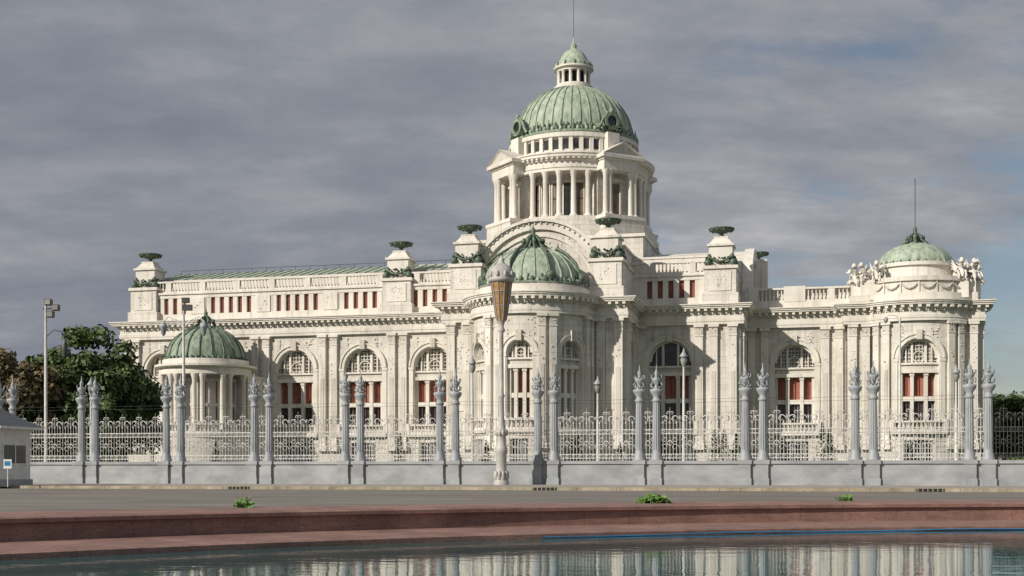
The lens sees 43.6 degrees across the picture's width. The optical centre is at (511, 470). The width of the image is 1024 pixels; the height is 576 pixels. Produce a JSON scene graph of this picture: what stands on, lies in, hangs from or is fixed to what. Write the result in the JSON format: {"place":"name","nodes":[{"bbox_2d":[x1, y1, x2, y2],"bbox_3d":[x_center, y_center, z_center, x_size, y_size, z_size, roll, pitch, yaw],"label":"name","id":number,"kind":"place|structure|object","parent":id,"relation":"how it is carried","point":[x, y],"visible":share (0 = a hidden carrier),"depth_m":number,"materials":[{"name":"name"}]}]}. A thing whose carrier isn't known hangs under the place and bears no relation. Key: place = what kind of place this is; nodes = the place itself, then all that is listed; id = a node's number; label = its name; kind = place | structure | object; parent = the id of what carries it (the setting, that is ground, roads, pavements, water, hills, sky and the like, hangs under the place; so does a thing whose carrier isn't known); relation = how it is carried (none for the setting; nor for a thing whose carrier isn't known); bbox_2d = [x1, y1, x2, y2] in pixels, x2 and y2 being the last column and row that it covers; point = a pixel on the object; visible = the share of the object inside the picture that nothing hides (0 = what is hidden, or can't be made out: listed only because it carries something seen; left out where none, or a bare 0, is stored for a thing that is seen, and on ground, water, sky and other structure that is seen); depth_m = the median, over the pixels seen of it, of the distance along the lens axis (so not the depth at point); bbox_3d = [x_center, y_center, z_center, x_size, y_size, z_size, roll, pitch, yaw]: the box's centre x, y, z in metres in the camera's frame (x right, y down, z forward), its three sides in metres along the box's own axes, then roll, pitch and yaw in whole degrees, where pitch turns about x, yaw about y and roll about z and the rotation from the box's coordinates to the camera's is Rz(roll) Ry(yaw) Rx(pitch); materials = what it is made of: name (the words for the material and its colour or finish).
{"place":"outdoors","nodes":[
{"label":"outdoors","id":0,"kind":"place"},
{"bbox_2d":[0,383,5,409],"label":"post","id":1,"kind":"object","parent":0,"point":[2,401],"visible":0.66,"depth_m":85.46,"materials":[{"name":"grey paint"}]},
{"bbox_2d":[6,377,18,414],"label":"post","id":2,"kind":"object","parent":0,"point":[12,400],"visible":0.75,"depth_m":85.16,"materials":[{"name":"grey paint"}]},
{"bbox_2d":[233,496,254,507],"bbox_3d":[-5.765,0.687,27.591,0.464,0.272,0.690,0,0,0],"label":"plant","id":3,"kind":"object","parent":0,"point":[242,503],"visible":0.98,"depth_m":27.41,"materials":[{"name":"green plant"}]},
{"bbox_2d":[0,530,1023,575],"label":"pond water","id":4,"kind":"structure","parent":0,"point":[953,553],"depth_m":19.61,"materials":[{"name":"teal liquid"}]},
{"bbox_2d":[542,528,1023,537],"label":"blue hose","id":5,"kind":"object","parent":4,"relation":"on","point":[779,531],"visible":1,"depth_m":27.39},
{"bbox_2d":[0,488,1023,511],"bbox_3d":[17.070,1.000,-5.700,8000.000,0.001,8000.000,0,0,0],"label":"ground","id":6,"kind":"structure","parent":0,"point":[15,502],"depth_m":43.99,"materials":[{"name":"concrete"}]},
{"bbox_2d":[0,485,1023,491],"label":"kerb","id":7,"kind":"structure","parent":6,"relation":"on","point":[530,488],"depth_m":63.58,"materials":[{"name":"concrete"}]},
{"bbox_2d":[30,449,1023,461],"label":"distant trees","id":8,"kind":"object","parent":6,"relation":"on","point":[70,453],"visible":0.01,"depth_m":286.62,"materials":[{"name":"green plant"}]},
{"bbox_2d":[835,494,852,500],"bbox_3d":[8.721,0.719,33.601,0.440,0.200,0.574,0,0,0],"label":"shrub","id":9,"kind":"object","parent":6,"relation":"on","point":[848,498],"visible":0.81,"depth_m":33.52,"materials":[{"name":"green plant"}]},
{"bbox_2d":[0,489,1023,497],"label":"road","id":10,"kind":"structure","parent":0,"point":[602,493],"depth_m":55.19,"materials":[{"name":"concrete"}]},
{"bbox_2d":[3,459,11,486],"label":"sign","id":11,"kind":"object","parent":10,"relation":"on","point":[7,464],"visible":1,"depth_m":69.26,"materials":[{"name":"white metal"}]},
{"bbox_2d":[0,0,1023,461],"label":"sky","id":12,"kind":"structure","parent":0,"point":[206,135],"materials":[{"name":"grey"}]},
{"bbox_2d":[33,483,1023,490],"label":"pavement","id":13,"kind":"structure","parent":0,"point":[492,485],"depth_m":72.06,"materials":[{"name":"grey concrete"}]},
{"bbox_2d":[0,408,44,486],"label":"guard booth","id":14,"kind":"object","parent":13,"relation":"on","point":[15,430],"visible":0.94,"depth_m":71.48,"materials":[{"name":"white paint"}]},
{"bbox_2d":[487,255,515,484],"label":"ornate street lamp","id":15,"kind":"object","parent":13,"relation":"on","point":[501,274],"visible":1,"depth_m":74.43,"materials":[{"name":"metal"}]},
{"bbox_2d":[30,459,1023,485],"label":"plinth wall","id":16,"kind":"structure","parent":13,"relation":"on","point":[990,472],"depth_m":76.21,"materials":[{"name":"grey paint"}]},
{"bbox_2d":[18,406,77,461],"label":"railing","id":17,"kind":"object","parent":16,"relation":"on","point":[57,447],"visible":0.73,"depth_m":84.65,"materials":[{"name":"metal"}]},
{"bbox_2d":[75,376,87,460],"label":"post","id":18,"kind":"object","parent":16,"relation":"on","point":[81,400],"visible":1,"depth_m":83.93,"materials":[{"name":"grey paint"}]},
{"bbox_2d":[84,406,91,459],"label":"railing","id":19,"kind":"object","parent":16,"relation":"on","point":[89,433],"visible":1,"depth_m":83.98,"materials":[{"name":"metal"}]},
{"bbox_2d":[89,376,100,460],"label":"post","id":20,"kind":"object","parent":16,"relation":"on","point":[95,399],"visible":1,"depth_m":83.69,"materials":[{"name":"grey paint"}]},
{"bbox_2d":[98,405,162,461],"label":"railing","id":21,"kind":"object","parent":16,"relation":"on","point":[122,444],"visible":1,"depth_m":83.26,"materials":[{"name":"metal"}]},
{"bbox_2d":[160,374,172,460],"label":"post","id":22,"kind":"object","parent":16,"relation":"on","point":[166,398],"visible":1,"depth_m":82.48,"materials":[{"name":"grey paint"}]},
{"bbox_2d":[169,405,176,459],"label":"railing","id":23,"kind":"object","parent":16,"relation":"on","point":[173,436],"visible":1,"depth_m":82.55,"materials":[{"name":"metal"}]},
{"bbox_2d":[174,374,186,460],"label":"post","id":24,"kind":"object","parent":16,"relation":"on","point":[180,398],"visible":1,"depth_m":82.25,"materials":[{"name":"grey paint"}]},
{"bbox_2d":[184,404,250,461],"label":"railing","id":25,"kind":"object","parent":16,"relation":"on","point":[225,443],"visible":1,"depth_m":81.82,"materials":[{"name":"metal"}]},
{"bbox_2d":[248,373,259,460],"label":"post","id":26,"kind":"object","parent":16,"relation":"on","point":[254,397],"visible":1,"depth_m":81.04,"materials":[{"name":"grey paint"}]},
{"bbox_2d":[257,404,264,458],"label":"railing","id":27,"kind":"object","parent":16,"relation":"on","point":[261,432],"visible":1,"depth_m":81.10,"materials":[{"name":"metal"}]},
{"bbox_2d":[263,374,274,460],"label":"post","id":28,"kind":"object","parent":16,"relation":"on","point":[268,397],"visible":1,"depth_m":80.81,"materials":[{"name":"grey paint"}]},
{"bbox_2d":[272,403,341,460],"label":"railing","id":29,"kind":"object","parent":16,"relation":"on","point":[312,436],"visible":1,"depth_m":80.30,"materials":[{"name":"metal"}]},
{"bbox_2d":[339,371,351,460],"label":"post","id":30,"kind":"object","parent":16,"relation":"on","point":[345,396],"visible":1,"depth_m":79.60,"materials":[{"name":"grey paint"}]},
{"bbox_2d":[349,403,356,460],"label":"railing","id":31,"kind":"object","parent":16,"relation":"on","point":[351,435],"visible":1,"depth_m":79.66,"materials":[{"name":"metal"}]},
{"bbox_2d":[354,371,366,460],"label":"post","id":32,"kind":"object","parent":16,"relation":"on","point":[360,395],"visible":1,"depth_m":79.36,"materials":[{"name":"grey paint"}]},
{"bbox_2d":[364,402,435,460],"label":"railing","id":33,"kind":"object","parent":16,"relation":"on","point":[393,435],"visible":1,"depth_m":79.03,"materials":[{"name":"metal"}]},
{"bbox_2d":[434,369,445,460],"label":"post","id":34,"kind":"object","parent":16,"relation":"on","point":[439,394],"visible":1,"depth_m":78.15,"materials":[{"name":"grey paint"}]},
{"bbox_2d":[443,402,451,460],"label":"railing","id":35,"kind":"object","parent":16,"relation":"on","point":[449,446],"visible":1,"depth_m":78.20,"materials":[{"name":"metal"}]},
{"bbox_2d":[449,369,461,460],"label":"post","id":36,"kind":"object","parent":16,"relation":"on","point":[455,394],"visible":1,"depth_m":77.92,"materials":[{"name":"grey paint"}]},
{"bbox_2d":[459,400,533,460],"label":"railing","id":37,"kind":"object","parent":16,"relation":"on","point":[515,447],"visible":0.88,"depth_m":77.56,"materials":[{"name":"metal"}]},
{"bbox_2d":[531,367,543,459],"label":"post","id":38,"kind":"object","parent":16,"relation":"on","point":[537,393],"visible":1,"depth_m":76.71,"materials":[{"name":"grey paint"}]},
{"bbox_2d":[541,400,549,460],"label":"railing","id":39,"kind":"object","parent":16,"relation":"on","point":[547,434],"visible":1,"depth_m":76.77,"materials":[{"name":"metal"}]},
{"bbox_2d":[548,368,559,459],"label":"post","id":40,"kind":"object","parent":16,"relation":"on","point":[553,393],"visible":1,"depth_m":76.47,"materials":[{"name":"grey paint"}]},
{"bbox_2d":[558,399,635,460],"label":"railing","id":41,"kind":"object","parent":16,"relation":"on","point":[596,434],"visible":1,"depth_m":76.04,"materials":[{"name":"metal"}]},
{"bbox_2d":[633,365,645,459],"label":"post","id":42,"kind":"object","parent":16,"relation":"on","point":[639,391],"visible":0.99,"depth_m":75.26,"materials":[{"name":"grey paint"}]},
{"bbox_2d":[643,399,652,460],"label":"railing","id":43,"kind":"object","parent":16,"relation":"on","point":[649,433],"visible":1,"depth_m":75.33,"materials":[{"name":"metal"}]},
{"bbox_2d":[650,365,662,459],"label":"post","id":44,"kind":"object","parent":16,"relation":"on","point":[656,391],"visible":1,"depth_m":75.03,"materials":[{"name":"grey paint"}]},
{"bbox_2d":[660,398,740,460],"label":"railing","id":45,"kind":"object","parent":16,"relation":"on","point":[700,433],"visible":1,"depth_m":74.60,"materials":[{"name":"metal"}]},
{"bbox_2d":[739,363,751,459],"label":"post","id":46,"kind":"object","parent":16,"relation":"on","point":[745,390],"visible":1,"depth_m":73.82,"materials":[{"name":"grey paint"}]},
{"bbox_2d":[749,398,758,460],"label":"railing","id":47,"kind":"object","parent":16,"relation":"on","point":[755,433],"visible":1,"depth_m":73.89,"materials":[{"name":"metal"}]},
{"bbox_2d":[756,363,768,459],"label":"post","id":48,"kind":"object","parent":16,"relation":"on","point":[762,389],"visible":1,"depth_m":73.59,"materials":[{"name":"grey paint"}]},
{"bbox_2d":[766,396,850,459],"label":"railing","id":49,"kind":"object","parent":16,"relation":"on","point":[808,432],"visible":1,"depth_m":73.15,"materials":[{"name":"metal"}]},
{"bbox_2d":[848,362,861,459],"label":"post","id":50,"kind":"object","parent":16,"relation":"on","point":[855,388],"visible":1,"depth_m":72.38,"materials":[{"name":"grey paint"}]},
{"bbox_2d":[859,396,868,459],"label":"railing","id":51,"kind":"object","parent":16,"relation":"on","point":[862,432],"visible":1,"depth_m":72.45,"materials":[{"name":"metal"}]},
{"bbox_2d":[866,361,879,459],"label":"post","id":52,"kind":"object","parent":16,"relation":"on","point":[873,388],"visible":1,"depth_m":72.14,"materials":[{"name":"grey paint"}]},
{"bbox_2d":[877,395,964,459],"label":"railing","id":53,"kind":"object","parent":16,"relation":"on","point":[917,432],"visible":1,"depth_m":71.71,"materials":[{"name":"metal"}]},
{"bbox_2d":[962,359,976,459],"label":"post","id":54,"kind":"object","parent":16,"relation":"on","point":[969,387],"visible":1,"depth_m":70.94,"materials":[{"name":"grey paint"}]},
{"bbox_2d":[973,395,983,459],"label":"railing","id":55,"kind":"object","parent":16,"relation":"on","point":[980,431],"visible":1,"depth_m":70.99,"materials":[{"name":"metal"}]},
{"bbox_2d":[981,358,995,459],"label":"post","id":56,"kind":"object","parent":16,"relation":"on","point":[988,387],"visible":1,"depth_m":70.70,"materials":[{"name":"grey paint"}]},
{"bbox_2d":[992,394,1023,459],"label":"railing","id":57,"kind":"object","parent":16,"relation":"on","point":[1007,431],"visible":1,"depth_m":70.64,"materials":[{"name":"metal"}]},
{"bbox_2d":[108,0,995,461],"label":"domed throne hall","id":58,"kind":"structure","parent":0,"point":[608,294],"depth_m":144.97,"materials":[{"name":"stone"}]},
{"label":"lawn","id":59,"kind":"structure","parent":0,"visible":0},
{"bbox_2d":[0,346,69,445],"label":"broadleaf tree","id":60,"kind":"object","parent":59,"relation":"on","point":[24,375],"visible":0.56,"depth_m":110.10,"materials":[{"name":"brown plant"}]},
{"bbox_2d":[24,349,66,461],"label":"broadleaf tree","id":61,"kind":"object","parent":59,"relation":"on","point":[39,360],"visible":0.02,"depth_m":122.47,"materials":[{"name":"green plant"}]},
{"bbox_2d":[18,379,77,461],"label":"broadleaf tree","id":62,"kind":"object","parent":59,"relation":"on","point":[30,416],"visible":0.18,"depth_m":111.61,"materials":[{"name":"green plant"}]},
{"bbox_2d":[43,299,67,461],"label":"floodlight pole","id":63,"kind":"object","parent":59,"relation":"on","point":[51,314],"visible":0.78,"depth_m":94.91,"materials":[{"name":"grey metal"}]},
{"bbox_2d":[87,377,93,454],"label":"garden lamp","id":64,"kind":"object","parent":59,"relation":"on","point":[90,382],"visible":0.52,"depth_m":103.89,"materials":[{"name":"grey metal"}]},
{"bbox_2d":[57,391,131,460],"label":"broadleaf tree","id":65,"kind":"object","parent":59,"relation":"on","point":[69,405],"visible":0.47,"depth_m":110.90,"materials":[{"name":"green plant"}]},
{"bbox_2d":[47,324,150,458],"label":"broadleaf tree","id":66,"kind":"object","parent":59,"relation":"on","point":[118,377],"visible":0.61,"depth_m":115.43,"materials":[{"name":"green plant"}]},
{"bbox_2d":[116,368,170,461],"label":"broadleaf tree","id":67,"kind":"object","parent":59,"relation":"on","point":[151,410],"visible":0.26,"depth_m":124.91,"materials":[{"name":"green plant"}]},
{"bbox_2d":[159,298,207,441],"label":"double arm street lamp","id":68,"kind":"object","parent":59,"relation":"on","point":[163,325],"visible":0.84,"depth_m":91.91,"materials":[{"name":"grey metal"}]},
{"bbox_2d":[210,440,221,461],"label":"conical shrub","id":69,"kind":"object","parent":59,"relation":"on","point":[216,451],"visible":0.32,"depth_m":102.88,"materials":[{"name":"green plant"}]},
{"bbox_2d":[305,437,317,460],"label":"conical shrub","id":70,"kind":"object","parent":59,"relation":"on","point":[311,451],"visible":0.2,"depth_m":104.82,"materials":[{"name":"green plant"}]},
{"bbox_2d":[394,433,407,460],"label":"conical shrub","id":71,"kind":"object","parent":59,"relation":"on","point":[401,448],"visible":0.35,"depth_m":107.90,"materials":[{"name":"green plant"}]},
{"bbox_2d":[468,355,475,460],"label":"garden lamp","id":72,"kind":"object","parent":59,"relation":"on","point":[472,363],"visible":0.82,"depth_m":99.91,"materials":[{"name":"grey metal"}]},
{"bbox_2d":[481,440,492,460],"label":"conical shrub","id":73,"kind":"object","parent":59,"relation":"on","point":[486,449],"visible":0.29,"depth_m":99.89,"materials":[{"name":"green plant"}]},
{"bbox_2d":[571,435,584,460],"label":"conical shrub","id":74,"kind":"object","parent":59,"relation":"on","point":[579,451],"visible":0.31,"depth_m":97.84,"materials":[{"name":"green plant"}]},
{"bbox_2d":[594,376,601,460],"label":"garden lamp","id":75,"kind":"object","parent":59,"relation":"on","point":[597,384],"visible":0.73,"depth_m":99.90,"materials":[{"name":"grey metal"}]},
{"bbox_2d":[614,443,626,460],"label":"conical shrub","id":76,"kind":"object","parent":59,"relation":"on","point":[620,453],"visible":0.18,"depth_m":103.94,"materials":[{"name":"green plant"}]},
{"bbox_2d":[680,348,687,460],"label":"garden lamp","id":77,"kind":"object","parent":59,"relation":"on","point":[683,356],"visible":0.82,"depth_m":94.91,"materials":[{"name":"grey metal"}]},
{"bbox_2d":[708,430,723,460],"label":"conical shrub","id":78,"kind":"object","parent":59,"relation":"on","point":[715,443],"visible":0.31,"depth_m":104.85,"materials":[{"name":"green plant"}]},
{"bbox_2d":[716,428,733,460],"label":"conical shrub","id":79,"kind":"object","parent":59,"relation":"on","point":[721,447],"visible":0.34,"depth_m":107.83,"materials":[{"name":"green plant"}]},
{"bbox_2d":[729,434,740,460],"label":"conical shrub","id":80,"kind":"object","parent":59,"relation":"on","point":[736,446],"visible":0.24,"depth_m":103.82,"materials":[{"name":"green plant"}]},
{"bbox_2d":[811,423,831,460],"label":"conical shrub","id":81,"kind":"object","parent":59,"relation":"on","point":[828,448],"visible":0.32,"depth_m":99.90,"materials":[{"name":"green plant"}]},
{"bbox_2d":[823,429,838,460],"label":"conical shrub","id":82,"kind":"object","parent":59,"relation":"on","point":[829,435],"visible":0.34,"depth_m":102.82,"materials":[{"name":"green plant"}]},
{"bbox_2d":[883,314,900,459],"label":"tall garden lamp","id":83,"kind":"object","parent":59,"relation":"on","point":[885,319],"visible":0.61,"depth_m":99.91,"materials":[{"name":"grey metal"}]},
{"bbox_2d":[904,441,914,459],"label":"conical shrub","id":84,"kind":"object","parent":59,"relation":"on","point":[910,449],"visible":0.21,"depth_m":94.90,"materials":[{"name":"green plant"}]},
{"bbox_2d":[952,364,959,459],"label":"garden lamp","id":85,"kind":"object","parent":59,"relation":"on","point":[956,372],"visible":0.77,"depth_m":99.91,"materials":[{"name":"grey metal"}]},
{"bbox_2d":[981,390,1023,459],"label":"broadleaf tree","id":86,"kind":"object","parent":59,"relation":"on","point":[1013,403],"visible":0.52,"depth_m":169.68,"materials":[{"name":"green plant"}]},
{"label":"pond floor","id":87,"kind":"structure","parent":0,"visible":0},
{"bbox_2d":[0,500,1023,559],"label":"pond rim","id":88,"kind":"object","parent":87,"relation":"on","point":[45,534],"visible":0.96,"depth_m":26.55,"materials":[{"name":"red stone"}]},
{"bbox_2d":[636,493,671,502],"bbox_3d":[3.479,0.699,31.304,0.883,0.322,0.675,0,0,0],"label":"low leafy shrub","id":89,"kind":"object","parent":88,"relation":"on","point":[651,498],"visible":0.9,"depth_m":31.14,"materials":[{"name":"green plant"}]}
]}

